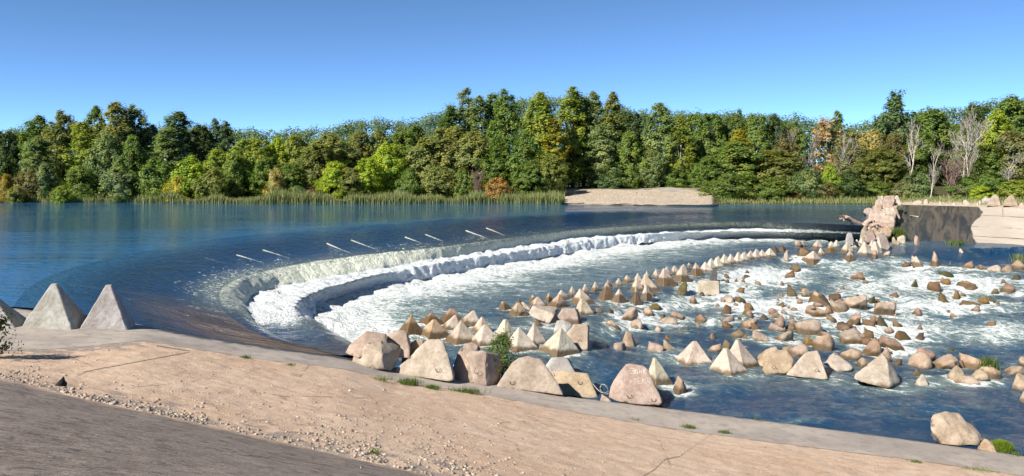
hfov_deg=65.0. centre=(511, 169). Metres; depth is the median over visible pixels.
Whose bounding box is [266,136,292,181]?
tree
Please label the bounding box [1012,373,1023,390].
rock
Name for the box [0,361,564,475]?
gravel
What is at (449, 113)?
tree
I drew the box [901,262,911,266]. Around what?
rock
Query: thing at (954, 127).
tree
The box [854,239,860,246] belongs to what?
pyramid block
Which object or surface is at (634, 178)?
shrub
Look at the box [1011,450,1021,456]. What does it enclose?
grass tuft
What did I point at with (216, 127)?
tree
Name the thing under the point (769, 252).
pyramid block
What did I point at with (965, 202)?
shore stone
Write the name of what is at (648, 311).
rock
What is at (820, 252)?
pyramid block
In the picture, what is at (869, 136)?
tree
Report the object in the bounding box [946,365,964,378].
rock
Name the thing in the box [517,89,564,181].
tree
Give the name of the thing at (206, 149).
tree
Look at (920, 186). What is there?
shrub
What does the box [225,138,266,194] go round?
tree
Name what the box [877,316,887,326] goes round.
rock
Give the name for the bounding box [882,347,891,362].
rock
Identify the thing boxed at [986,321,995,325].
rock
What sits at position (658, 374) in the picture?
pyramid block
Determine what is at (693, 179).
shrub
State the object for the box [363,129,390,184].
tree
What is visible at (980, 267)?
rock
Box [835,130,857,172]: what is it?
tree
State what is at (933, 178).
tree
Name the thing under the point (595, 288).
pyramid block
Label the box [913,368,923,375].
rock
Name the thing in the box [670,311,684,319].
rock
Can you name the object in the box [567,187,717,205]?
gravel bank
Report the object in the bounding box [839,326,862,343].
rock
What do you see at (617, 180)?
shrub
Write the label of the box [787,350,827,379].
concrete block
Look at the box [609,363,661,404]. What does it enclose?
concrete block
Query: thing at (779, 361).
concrete block
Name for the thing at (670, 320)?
rock
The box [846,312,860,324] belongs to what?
rock
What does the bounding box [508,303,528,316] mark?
pyramid block
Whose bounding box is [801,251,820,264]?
pyramid block
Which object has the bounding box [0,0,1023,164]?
sky
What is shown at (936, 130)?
tree
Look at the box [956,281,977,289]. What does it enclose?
rock
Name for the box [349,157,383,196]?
tree
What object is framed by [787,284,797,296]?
rock
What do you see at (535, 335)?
pyramid block
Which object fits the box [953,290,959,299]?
rock
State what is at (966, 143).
tree
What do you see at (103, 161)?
tree
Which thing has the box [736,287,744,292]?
rock
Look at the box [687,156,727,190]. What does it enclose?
tree
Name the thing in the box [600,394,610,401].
rock
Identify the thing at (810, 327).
rock
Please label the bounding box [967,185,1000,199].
shrub
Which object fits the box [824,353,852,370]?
concrete block
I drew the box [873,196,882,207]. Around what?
concrete block
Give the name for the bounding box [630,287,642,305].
pyramid block
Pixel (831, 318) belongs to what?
rock
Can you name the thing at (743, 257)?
pyramid block
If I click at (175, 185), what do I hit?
shrub
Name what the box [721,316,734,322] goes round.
rock
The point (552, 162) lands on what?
tree
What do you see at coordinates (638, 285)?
pyramid block
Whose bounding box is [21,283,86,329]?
pyramid block
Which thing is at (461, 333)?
pyramid block
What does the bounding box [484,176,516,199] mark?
shrub
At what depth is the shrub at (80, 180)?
160.23 m
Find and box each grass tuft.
[367,447,382,454]
[371,375,404,381]
[389,377,421,385]
[423,384,441,389]
[448,385,492,394]
[679,424,695,428]
[717,430,731,433]
[906,459,921,463]
[960,465,997,472]
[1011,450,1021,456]
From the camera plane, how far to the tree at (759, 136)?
185.51 m
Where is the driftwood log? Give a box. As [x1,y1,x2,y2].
[839,214,887,231]
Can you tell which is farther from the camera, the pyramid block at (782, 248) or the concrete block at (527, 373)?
the pyramid block at (782, 248)
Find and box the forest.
[0,93,1023,185]
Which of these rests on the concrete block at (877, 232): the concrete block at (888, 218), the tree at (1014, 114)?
the concrete block at (888, 218)
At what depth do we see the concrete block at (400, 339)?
36.56 m
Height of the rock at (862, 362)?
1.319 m
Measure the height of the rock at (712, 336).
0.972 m
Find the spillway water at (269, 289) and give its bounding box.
[13,205,871,354]
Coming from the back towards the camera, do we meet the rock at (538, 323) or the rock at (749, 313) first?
the rock at (749, 313)
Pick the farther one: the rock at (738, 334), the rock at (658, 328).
the rock at (658, 328)
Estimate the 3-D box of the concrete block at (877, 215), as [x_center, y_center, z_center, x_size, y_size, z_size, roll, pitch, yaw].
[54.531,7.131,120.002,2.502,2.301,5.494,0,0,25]
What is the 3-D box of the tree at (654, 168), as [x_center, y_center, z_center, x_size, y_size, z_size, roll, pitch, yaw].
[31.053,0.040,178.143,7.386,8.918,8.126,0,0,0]
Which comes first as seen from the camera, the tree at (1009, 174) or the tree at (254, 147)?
the tree at (1009, 174)
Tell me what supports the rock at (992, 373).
in the river water at (907, 408)
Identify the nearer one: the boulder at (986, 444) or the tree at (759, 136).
the boulder at (986, 444)
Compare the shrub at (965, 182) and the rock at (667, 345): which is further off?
the shrub at (965, 182)
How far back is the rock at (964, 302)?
66.96 m
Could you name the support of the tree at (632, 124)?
on the terrain at (598, 196)
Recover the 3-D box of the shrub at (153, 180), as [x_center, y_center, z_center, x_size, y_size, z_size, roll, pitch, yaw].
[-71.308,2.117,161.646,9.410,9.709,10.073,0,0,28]
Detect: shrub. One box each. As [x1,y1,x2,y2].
[0,173,20,201]
[5,186,31,202]
[11,167,45,198]
[32,163,61,200]
[49,186,76,202]
[58,166,101,199]
[95,167,141,201]
[134,155,179,196]
[161,175,187,201]
[169,154,207,198]
[191,167,229,198]
[262,165,288,194]
[291,185,305,193]
[394,167,424,196]
[418,164,459,198]
[451,168,476,196]
[469,167,487,191]
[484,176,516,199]
[594,173,626,188]
[619,168,641,187]
[641,174,661,187]
[662,169,692,187]
[686,163,703,187]
[698,174,756,198]
[739,191,757,199]
[753,176,799,199]
[785,192,803,198]
[786,167,826,197]
[815,182,839,198]
[821,164,845,197]
[831,170,870,197]
[865,180,891,195]
[890,180,917,198]
[900,170,938,198]
[943,175,990,197]
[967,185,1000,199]
[968,173,1008,196]
[997,179,1023,198]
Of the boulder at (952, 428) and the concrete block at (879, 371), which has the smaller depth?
the boulder at (952, 428)
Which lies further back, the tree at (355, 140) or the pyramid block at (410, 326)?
the tree at (355, 140)
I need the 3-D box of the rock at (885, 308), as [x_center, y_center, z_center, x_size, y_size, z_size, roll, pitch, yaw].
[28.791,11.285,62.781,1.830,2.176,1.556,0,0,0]
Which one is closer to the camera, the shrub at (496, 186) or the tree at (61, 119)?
the shrub at (496, 186)
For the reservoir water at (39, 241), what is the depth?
98.43 m
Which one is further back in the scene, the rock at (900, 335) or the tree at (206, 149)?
the tree at (206, 149)
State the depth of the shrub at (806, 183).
156.79 m
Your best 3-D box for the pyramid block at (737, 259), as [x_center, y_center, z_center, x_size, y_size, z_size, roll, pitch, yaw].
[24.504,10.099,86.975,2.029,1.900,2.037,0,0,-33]
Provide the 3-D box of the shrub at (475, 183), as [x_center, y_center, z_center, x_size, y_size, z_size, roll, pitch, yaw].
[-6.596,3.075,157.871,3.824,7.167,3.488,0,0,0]
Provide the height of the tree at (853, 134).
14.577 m
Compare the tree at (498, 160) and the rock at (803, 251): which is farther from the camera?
the tree at (498, 160)
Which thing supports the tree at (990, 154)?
on the terrain at (598, 196)
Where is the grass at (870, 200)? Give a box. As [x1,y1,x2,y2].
[719,194,1023,204]
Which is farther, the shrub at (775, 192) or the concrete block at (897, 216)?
the shrub at (775, 192)
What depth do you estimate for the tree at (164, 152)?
170.60 m
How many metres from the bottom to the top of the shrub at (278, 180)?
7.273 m
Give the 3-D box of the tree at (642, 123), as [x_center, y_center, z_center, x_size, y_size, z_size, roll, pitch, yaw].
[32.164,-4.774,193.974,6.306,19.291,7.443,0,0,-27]
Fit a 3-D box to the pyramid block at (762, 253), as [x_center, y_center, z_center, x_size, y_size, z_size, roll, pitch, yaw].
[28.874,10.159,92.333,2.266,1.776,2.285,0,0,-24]
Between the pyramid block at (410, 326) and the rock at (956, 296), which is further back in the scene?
the rock at (956, 296)
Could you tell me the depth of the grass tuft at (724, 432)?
32.34 m
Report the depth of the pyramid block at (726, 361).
43.13 m
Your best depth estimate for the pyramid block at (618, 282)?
69.06 m
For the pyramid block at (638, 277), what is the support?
in the river water at (907, 408)
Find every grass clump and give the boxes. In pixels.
[887,225,910,241]
[945,239,968,245]
[975,354,1000,370]
[1009,253,1023,261]
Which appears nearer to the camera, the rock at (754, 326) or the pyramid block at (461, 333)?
the pyramid block at (461, 333)
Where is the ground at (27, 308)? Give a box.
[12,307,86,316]
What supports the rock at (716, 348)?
in the river water at (907, 408)
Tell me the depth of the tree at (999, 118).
176.61 m
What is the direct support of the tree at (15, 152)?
on the terrain at (598, 196)
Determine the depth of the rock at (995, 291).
72.81 m
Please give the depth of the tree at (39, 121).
180.63 m
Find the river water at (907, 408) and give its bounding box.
[313,237,1023,455]
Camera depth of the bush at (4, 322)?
24.48 m
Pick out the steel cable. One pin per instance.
(600, 389)
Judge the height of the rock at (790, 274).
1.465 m
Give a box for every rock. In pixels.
[535,318,542,326]
[595,308,603,312]
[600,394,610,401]
[605,320,620,329]
[613,342,625,350]
[621,307,637,320]
[622,331,635,346]
[630,319,643,329]
[643,307,653,315]
[647,341,663,350]
[649,303,660,310]
[654,325,662,331]
[659,317,677,324]
[663,340,674,349]
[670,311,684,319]
[673,376,687,394]
[689,295,697,303]
[694,314,707,322]
[708,344,720,351]
[709,333,715,338]
[721,295,733,302]
[721,304,730,313]
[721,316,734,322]
[721,340,730,348]
[722,322,732,328]
[729,330,743,337]
[735,296,745,303]
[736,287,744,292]
[740,319,757,328]
[742,306,750,314]
[745,310,753,317]
[750,323,760,329]
[752,330,769,341]
[759,314,767,319]
[768,307,776,314]
[769,323,786,331]
[772,311,779,317]
[774,315,784,327]
[774,331,793,340]
[782,345,791,350]
[783,251,789,261]
[784,271,794,277]
[786,325,795,329]
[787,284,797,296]
[788,344,808,356]
[789,264,800,271]
[794,240,800,247]
[795,319,820,335]
[797,247,808,255]
[802,288,810,296]
[803,336,812,344]
[805,305,829,316]
[808,291,831,307]
[812,334,834,350]
[813,302,823,306]
[816,327,823,335]
[825,305,833,313]
[826,314,836,322]
[828,293,840,300]
[830,299,848,312]
[835,323,849,330]
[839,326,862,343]
[839,349,861,359]
[843,295,867,309]
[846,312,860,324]
[850,272,864,279]
[852,318,859,324]
[856,358,869,367]
[861,337,870,344]
[861,337,881,356]
[862,319,874,326]
[864,330,873,337]
[868,296,875,303]
[870,315,875,324]
[871,250,876,258]
[873,301,895,315]
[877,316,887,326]
[879,336,904,350]
[882,251,890,256]
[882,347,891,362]
[884,327,893,333]
[889,292,898,297]
[892,237,899,244]
[892,318,902,326]
[893,359,901,365]
[895,330,910,340]
[897,235,905,242]
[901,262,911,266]
[908,351,932,369]
[911,256,923,267]
[911,279,917,286]
[912,307,921,315]
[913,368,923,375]
[914,235,920,244]
[915,333,923,339]
[915,374,928,385]
[916,347,935,360]
[927,281,941,291]
[929,252,941,266]
[932,354,959,368]
[938,272,953,277]
[938,292,949,302]
[939,279,950,284]
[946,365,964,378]
[952,375,980,384]
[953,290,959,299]
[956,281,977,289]
[959,300,980,305]
[959,352,990,369]
[959,360,964,367]
[962,261,974,268]
[971,305,979,311]
[971,369,988,380]
[977,264,986,269]
[978,297,989,303]
[979,366,1001,378]
[981,196,989,203]
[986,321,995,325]
[987,265,1001,271]
[991,289,998,293]
[999,283,1015,293]
[1001,265,1013,271]
[1004,366,1023,374]
[1011,260,1023,269]
[1011,275,1020,279]
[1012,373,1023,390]
[1019,356,1023,365]
[1019,391,1023,402]
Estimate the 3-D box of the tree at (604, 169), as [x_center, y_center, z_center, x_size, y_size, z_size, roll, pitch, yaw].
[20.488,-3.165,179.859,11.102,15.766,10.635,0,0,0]
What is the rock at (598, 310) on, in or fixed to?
in the river water at (907, 408)
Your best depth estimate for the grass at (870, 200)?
149.79 m
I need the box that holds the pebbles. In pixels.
[1,349,976,475]
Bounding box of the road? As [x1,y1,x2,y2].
[0,379,427,475]
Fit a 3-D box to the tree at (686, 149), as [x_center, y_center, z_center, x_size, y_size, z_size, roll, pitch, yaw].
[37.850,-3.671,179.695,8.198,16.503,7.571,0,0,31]
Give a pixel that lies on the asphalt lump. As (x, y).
(61, 382)
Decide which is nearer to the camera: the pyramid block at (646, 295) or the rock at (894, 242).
the pyramid block at (646, 295)
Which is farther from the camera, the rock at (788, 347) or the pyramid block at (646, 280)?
the pyramid block at (646, 280)
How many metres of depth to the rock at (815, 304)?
64.00 m
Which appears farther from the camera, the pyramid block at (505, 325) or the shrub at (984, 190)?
the shrub at (984, 190)
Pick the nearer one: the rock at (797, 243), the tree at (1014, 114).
the rock at (797, 243)
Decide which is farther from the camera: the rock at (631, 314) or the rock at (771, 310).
the rock at (771, 310)
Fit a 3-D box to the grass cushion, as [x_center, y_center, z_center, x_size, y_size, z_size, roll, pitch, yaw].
[19.785,11.205,32.594,1.187,0.567,0.739,0,0,0]
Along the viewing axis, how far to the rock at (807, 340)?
50.99 m
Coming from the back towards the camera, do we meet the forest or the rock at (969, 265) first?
the forest
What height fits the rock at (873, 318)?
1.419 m
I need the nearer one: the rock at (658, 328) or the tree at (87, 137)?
the rock at (658, 328)
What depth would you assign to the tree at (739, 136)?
177.21 m
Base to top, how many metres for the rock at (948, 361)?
1.516 m
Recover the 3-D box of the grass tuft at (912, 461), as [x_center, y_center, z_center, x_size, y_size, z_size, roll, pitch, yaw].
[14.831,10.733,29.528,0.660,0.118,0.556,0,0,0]
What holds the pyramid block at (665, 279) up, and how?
on the river water at (907, 408)
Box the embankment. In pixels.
[0,341,1021,475]
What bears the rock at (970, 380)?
in the river water at (907, 408)
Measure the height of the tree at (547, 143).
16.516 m
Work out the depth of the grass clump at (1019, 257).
93.87 m
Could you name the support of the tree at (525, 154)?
on the terrain at (598, 196)
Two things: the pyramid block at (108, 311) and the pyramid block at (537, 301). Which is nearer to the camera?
the pyramid block at (108, 311)
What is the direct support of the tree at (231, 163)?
on the terrain at (598, 196)
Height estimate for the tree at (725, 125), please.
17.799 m
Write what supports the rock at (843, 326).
in the river water at (907, 408)
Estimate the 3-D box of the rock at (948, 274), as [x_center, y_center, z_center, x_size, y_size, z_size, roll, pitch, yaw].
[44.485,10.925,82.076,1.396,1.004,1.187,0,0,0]
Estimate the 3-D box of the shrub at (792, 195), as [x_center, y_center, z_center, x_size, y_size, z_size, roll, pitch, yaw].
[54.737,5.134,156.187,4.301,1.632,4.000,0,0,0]
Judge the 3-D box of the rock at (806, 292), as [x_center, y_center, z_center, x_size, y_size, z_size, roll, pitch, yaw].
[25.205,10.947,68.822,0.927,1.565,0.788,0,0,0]
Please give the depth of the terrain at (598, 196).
156.17 m
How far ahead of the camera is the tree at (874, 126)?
185.57 m
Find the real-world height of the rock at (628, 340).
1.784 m
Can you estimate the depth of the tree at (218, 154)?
165.31 m
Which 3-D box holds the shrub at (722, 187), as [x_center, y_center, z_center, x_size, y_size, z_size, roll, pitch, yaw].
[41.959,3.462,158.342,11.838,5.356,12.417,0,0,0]
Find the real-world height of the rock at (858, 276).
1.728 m
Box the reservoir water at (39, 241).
[0,202,872,306]
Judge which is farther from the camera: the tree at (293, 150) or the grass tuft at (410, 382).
the tree at (293, 150)
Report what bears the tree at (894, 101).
on the terrain at (598, 196)
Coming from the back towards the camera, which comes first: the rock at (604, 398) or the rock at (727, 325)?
the rock at (727, 325)
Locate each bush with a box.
[0,309,23,355]
[481,328,527,377]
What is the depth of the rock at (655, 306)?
60.39 m
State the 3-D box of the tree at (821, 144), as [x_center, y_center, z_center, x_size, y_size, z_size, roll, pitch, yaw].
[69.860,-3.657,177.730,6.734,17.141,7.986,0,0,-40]
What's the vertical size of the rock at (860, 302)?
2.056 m
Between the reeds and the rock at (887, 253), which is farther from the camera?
the reeds
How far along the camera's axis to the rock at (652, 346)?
47.53 m
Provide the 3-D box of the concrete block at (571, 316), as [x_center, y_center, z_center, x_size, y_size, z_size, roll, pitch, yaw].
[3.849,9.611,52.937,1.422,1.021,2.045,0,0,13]
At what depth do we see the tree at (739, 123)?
186.97 m
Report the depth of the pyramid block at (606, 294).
61.72 m
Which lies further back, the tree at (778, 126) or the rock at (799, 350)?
the tree at (778, 126)
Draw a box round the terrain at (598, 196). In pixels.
[0,172,1023,208]
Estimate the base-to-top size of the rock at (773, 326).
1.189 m
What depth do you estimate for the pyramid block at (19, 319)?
32.28 m
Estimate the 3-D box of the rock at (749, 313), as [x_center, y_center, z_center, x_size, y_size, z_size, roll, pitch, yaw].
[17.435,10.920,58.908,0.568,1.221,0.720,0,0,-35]
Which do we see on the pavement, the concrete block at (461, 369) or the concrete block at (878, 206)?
the concrete block at (461, 369)
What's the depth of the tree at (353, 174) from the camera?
158.75 m
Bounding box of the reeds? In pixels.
[2,186,565,203]
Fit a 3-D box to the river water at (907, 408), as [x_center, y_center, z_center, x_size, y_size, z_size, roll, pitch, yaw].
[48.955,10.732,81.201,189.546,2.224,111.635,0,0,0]
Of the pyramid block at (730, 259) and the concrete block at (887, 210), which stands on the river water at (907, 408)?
the pyramid block at (730, 259)
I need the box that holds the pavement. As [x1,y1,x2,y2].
[0,308,1023,475]
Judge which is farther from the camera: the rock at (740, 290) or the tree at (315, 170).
the tree at (315, 170)
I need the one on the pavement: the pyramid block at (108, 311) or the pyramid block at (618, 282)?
the pyramid block at (108, 311)
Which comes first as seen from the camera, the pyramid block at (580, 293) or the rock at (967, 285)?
the pyramid block at (580, 293)
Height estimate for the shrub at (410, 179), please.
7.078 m
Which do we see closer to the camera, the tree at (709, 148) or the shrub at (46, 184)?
the shrub at (46, 184)
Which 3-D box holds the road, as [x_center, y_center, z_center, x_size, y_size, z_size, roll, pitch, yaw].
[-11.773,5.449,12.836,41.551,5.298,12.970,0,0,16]
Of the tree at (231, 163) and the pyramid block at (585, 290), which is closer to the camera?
the pyramid block at (585, 290)
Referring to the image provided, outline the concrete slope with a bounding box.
[840,205,1023,244]
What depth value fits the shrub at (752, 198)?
155.05 m
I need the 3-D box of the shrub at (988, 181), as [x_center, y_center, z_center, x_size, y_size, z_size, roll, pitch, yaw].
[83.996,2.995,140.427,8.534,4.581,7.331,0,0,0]
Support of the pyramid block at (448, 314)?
in the river water at (907, 408)
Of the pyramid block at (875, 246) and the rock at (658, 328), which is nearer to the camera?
the rock at (658, 328)
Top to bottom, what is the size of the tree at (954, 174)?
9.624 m
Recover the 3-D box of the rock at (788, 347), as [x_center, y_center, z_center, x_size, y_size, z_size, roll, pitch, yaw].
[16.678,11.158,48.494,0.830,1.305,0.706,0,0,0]
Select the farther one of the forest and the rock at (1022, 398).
the forest
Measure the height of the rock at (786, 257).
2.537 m
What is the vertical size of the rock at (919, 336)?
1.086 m
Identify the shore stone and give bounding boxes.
[912,200,922,204]
[963,200,971,204]
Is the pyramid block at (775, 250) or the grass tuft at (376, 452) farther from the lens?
the pyramid block at (775, 250)
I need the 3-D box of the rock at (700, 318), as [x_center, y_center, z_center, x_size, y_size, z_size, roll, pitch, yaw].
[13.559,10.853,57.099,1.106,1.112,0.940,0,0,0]
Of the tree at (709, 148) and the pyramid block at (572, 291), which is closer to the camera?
the pyramid block at (572, 291)
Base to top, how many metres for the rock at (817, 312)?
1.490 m
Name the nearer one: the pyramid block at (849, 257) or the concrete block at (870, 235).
the pyramid block at (849, 257)
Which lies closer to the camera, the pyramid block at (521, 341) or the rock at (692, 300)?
the pyramid block at (521, 341)
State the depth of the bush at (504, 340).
37.49 m
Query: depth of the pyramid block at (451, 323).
50.54 m
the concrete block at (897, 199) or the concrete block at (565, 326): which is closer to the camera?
the concrete block at (565, 326)
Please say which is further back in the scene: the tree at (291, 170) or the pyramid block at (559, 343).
the tree at (291, 170)
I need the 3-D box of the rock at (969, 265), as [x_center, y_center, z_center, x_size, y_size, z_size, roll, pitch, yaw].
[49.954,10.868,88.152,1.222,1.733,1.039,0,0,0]
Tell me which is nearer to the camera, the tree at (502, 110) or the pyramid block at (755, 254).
the pyramid block at (755, 254)
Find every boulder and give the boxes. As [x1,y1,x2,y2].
[931,411,984,445]
[977,439,996,452]
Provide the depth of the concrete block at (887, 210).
124.70 m
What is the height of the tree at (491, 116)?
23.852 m
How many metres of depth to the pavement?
32.67 m
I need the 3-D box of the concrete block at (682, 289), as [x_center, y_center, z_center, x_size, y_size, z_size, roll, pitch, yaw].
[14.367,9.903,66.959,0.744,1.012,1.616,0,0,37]
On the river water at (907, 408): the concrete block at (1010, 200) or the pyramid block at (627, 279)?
the pyramid block at (627, 279)
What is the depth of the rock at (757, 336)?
50.79 m
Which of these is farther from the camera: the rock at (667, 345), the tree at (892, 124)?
the tree at (892, 124)
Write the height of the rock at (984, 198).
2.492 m
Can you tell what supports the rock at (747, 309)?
in the river water at (907, 408)
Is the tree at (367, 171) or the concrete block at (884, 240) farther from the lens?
the tree at (367, 171)
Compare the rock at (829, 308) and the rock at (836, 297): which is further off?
the rock at (836, 297)
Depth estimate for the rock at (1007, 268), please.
85.94 m
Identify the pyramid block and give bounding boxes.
[0,299,26,327]
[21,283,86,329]
[81,285,135,329]
[399,313,422,335]
[417,310,443,324]
[421,319,448,338]
[439,307,460,322]
[442,315,458,329]
[444,320,473,344]
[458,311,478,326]
[470,317,492,332]
[471,325,501,346]
[496,319,513,337]
[498,301,511,309]
[507,327,538,352]
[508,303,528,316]
[527,323,545,344]
[529,297,545,305]
[538,328,580,356]
[543,292,552,301]
[547,294,566,307]
[557,290,569,299]
[568,286,575,294]
[570,289,595,303]
[576,298,594,314]
[582,284,588,294]
[590,282,599,291]
[597,283,613,300]
[611,289,626,302]
[614,278,622,285]
[622,275,633,282]
[630,278,643,291]
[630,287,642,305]
[633,273,641,281]
[640,274,660,291]
[640,285,653,302]
[649,358,672,384]
[651,269,659,277]
[655,268,678,286]
[670,266,677,273]
[673,265,690,281]
[674,341,711,365]
[689,263,704,275]
[700,262,712,271]
[707,259,716,269]
[709,348,748,375]
[714,257,723,267]
[720,256,729,264]
[727,255,735,264]
[730,339,759,368]
[734,254,743,262]
[740,253,749,260]
[746,252,754,259]
[752,250,761,258]
[759,250,766,256]
[765,248,777,256]
[772,246,780,252]
[779,245,786,250]
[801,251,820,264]
[811,241,823,248]
[817,248,825,254]
[824,245,837,252]
[827,241,836,248]
[839,242,854,253]
[843,250,856,261]
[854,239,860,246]
[857,242,871,254]
[871,241,882,253]
[877,237,884,249]
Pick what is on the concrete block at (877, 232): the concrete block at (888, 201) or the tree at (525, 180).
the concrete block at (888, 201)
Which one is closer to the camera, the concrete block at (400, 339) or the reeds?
the concrete block at (400, 339)
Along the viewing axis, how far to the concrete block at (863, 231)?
107.64 m
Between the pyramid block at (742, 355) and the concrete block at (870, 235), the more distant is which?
the concrete block at (870, 235)
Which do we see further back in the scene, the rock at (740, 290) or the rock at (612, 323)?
the rock at (740, 290)
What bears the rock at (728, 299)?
in the river water at (907, 408)
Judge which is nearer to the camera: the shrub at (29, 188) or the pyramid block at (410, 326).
the pyramid block at (410, 326)
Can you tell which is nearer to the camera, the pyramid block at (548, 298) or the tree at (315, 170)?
the pyramid block at (548, 298)
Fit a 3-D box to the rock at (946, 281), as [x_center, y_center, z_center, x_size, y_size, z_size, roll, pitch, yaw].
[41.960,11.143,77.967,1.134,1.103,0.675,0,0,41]
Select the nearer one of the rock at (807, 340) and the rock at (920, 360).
the rock at (920, 360)
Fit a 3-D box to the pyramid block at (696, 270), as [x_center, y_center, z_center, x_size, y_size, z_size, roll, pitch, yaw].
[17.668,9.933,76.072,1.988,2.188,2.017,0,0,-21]
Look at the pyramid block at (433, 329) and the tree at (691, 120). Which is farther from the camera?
the tree at (691, 120)
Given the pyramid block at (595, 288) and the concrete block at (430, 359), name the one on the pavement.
the concrete block at (430, 359)
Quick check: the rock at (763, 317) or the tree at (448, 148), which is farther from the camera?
the tree at (448, 148)
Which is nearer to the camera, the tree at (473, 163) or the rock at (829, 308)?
the rock at (829, 308)
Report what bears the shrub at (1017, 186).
on the terrain at (598, 196)
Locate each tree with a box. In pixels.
[0,130,20,185]
[3,132,30,184]
[15,114,56,181]
[18,136,63,187]
[41,109,81,188]
[57,121,99,193]
[81,105,105,136]
[82,132,125,195]
[92,99,139,184]
[112,134,152,194]
[118,103,154,185]
[140,122,160,167]
[146,128,184,187]
[150,109,202,174]
[186,123,214,173]
[197,147,234,194]
[204,117,227,164]
[216,121,234,167]
[221,152,246,196]
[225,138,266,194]
[242,137,276,192]
[248,156,282,196]
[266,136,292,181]
[275,134,307,184]
[279,163,307,192]
[294,143,337,193]
[303,132,360,191]
[313,161,349,197]
[338,167,364,197]
[340,129,378,184]
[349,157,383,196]
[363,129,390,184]
[372,140,408,193]
[386,127,424,183]
[400,135,453,193]
[401,124,429,184]
[425,124,472,190]
[431,102,464,145]
[448,127,499,191]
[450,86,479,169]
[466,95,491,174]
[480,136,510,191]
[482,89,506,157]
[484,88,524,185]
[503,129,544,193]
[510,160,552,196]
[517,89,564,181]
[538,152,570,194]
[540,117,571,186]
[556,86,590,187]
[569,93,594,186]
[575,90,610,187]
[578,120,624,187]
[596,91,628,174]
[610,130,648,187]
[615,108,642,171]
[630,112,653,185]
[637,149,669,187]
[640,102,679,186]
[664,116,698,184]
[676,111,714,181]
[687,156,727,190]
[689,111,726,173]
[700,140,772,191]
[712,116,731,154]
[725,108,748,142]
[726,128,754,185]
[744,113,773,170]
[749,149,805,192]
[763,113,789,165]
[772,137,800,167]
[777,127,798,150]
[779,120,812,182]
[799,127,825,168]
[810,115,846,175]
[824,110,847,175]
[831,142,875,176]
[832,128,867,179]
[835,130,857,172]
[842,159,880,194]
[857,146,912,188]
[858,129,884,162]
[865,114,883,140]
[873,132,909,180]
[876,104,913,144]
[880,89,916,148]
[901,120,925,176]
[901,130,943,183]
[902,106,965,185]
[926,142,944,197]
[935,148,977,197]
[937,123,978,183]
[947,105,992,176]
[952,116,980,175]
[955,101,996,180]
[961,143,1009,180]
[974,108,1018,174]
[984,130,1023,181]
[988,94,1023,179]
[1000,150,1023,181]
[1009,139,1023,182]
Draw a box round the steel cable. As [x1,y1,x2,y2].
[593,384,608,393]
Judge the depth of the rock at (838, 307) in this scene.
63.13 m
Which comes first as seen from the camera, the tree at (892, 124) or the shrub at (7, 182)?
the shrub at (7, 182)
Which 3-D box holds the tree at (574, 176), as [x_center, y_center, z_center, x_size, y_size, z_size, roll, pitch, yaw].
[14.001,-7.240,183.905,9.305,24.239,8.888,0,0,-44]
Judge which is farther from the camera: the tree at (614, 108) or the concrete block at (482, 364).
the tree at (614, 108)
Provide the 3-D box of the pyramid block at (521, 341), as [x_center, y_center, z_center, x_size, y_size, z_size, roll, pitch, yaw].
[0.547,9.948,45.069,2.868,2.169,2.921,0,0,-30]
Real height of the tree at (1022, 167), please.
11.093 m
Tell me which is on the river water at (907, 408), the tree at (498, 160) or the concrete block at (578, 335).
the concrete block at (578, 335)
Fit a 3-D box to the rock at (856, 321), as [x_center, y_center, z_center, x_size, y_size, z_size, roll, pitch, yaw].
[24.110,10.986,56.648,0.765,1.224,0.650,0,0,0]
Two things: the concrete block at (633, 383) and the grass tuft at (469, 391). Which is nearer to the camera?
the grass tuft at (469, 391)
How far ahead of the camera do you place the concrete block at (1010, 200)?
128.23 m
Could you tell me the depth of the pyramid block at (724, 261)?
84.76 m
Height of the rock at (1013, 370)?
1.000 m
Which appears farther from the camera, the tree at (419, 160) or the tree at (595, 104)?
the tree at (595, 104)
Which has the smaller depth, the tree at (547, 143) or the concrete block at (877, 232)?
the concrete block at (877, 232)
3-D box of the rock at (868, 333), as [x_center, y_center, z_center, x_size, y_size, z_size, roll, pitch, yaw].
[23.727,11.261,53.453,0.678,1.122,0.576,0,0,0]
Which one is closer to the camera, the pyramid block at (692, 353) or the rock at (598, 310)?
the pyramid block at (692, 353)
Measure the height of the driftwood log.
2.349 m
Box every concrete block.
[346,328,386,357]
[352,340,400,370]
[387,330,409,357]
[395,339,454,380]
[401,339,423,363]
[453,342,479,382]
[466,351,502,385]
[497,356,562,394]
[521,302,530,309]
[529,305,557,323]
[546,357,574,373]
[552,371,597,397]
[553,320,571,333]
[558,308,581,324]
[566,324,588,350]
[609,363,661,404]
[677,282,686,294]
[698,281,719,294]
[709,268,716,280]
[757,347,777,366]
[762,349,793,373]
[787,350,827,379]
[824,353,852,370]
[846,233,853,244]
[854,353,899,388]
[860,225,866,239]
[863,208,872,214]
[864,229,875,242]
[867,203,897,239]
[868,209,885,221]
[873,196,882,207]
[874,204,881,209]
[877,233,889,249]
[879,227,891,236]
[880,215,895,222]
[881,207,896,214]
[883,196,895,207]
[894,207,900,220]
[895,195,901,204]
[986,194,1000,205]
[1002,195,1017,205]
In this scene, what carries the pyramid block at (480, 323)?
on the river water at (907, 408)
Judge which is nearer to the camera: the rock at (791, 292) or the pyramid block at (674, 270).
the rock at (791, 292)
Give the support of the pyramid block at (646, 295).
on the river water at (907, 408)
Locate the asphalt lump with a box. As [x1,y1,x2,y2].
[55,376,66,385]
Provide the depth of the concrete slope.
120.46 m
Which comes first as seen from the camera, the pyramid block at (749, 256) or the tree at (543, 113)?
the pyramid block at (749, 256)
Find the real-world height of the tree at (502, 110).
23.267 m
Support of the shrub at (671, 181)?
on the terrain at (598, 196)

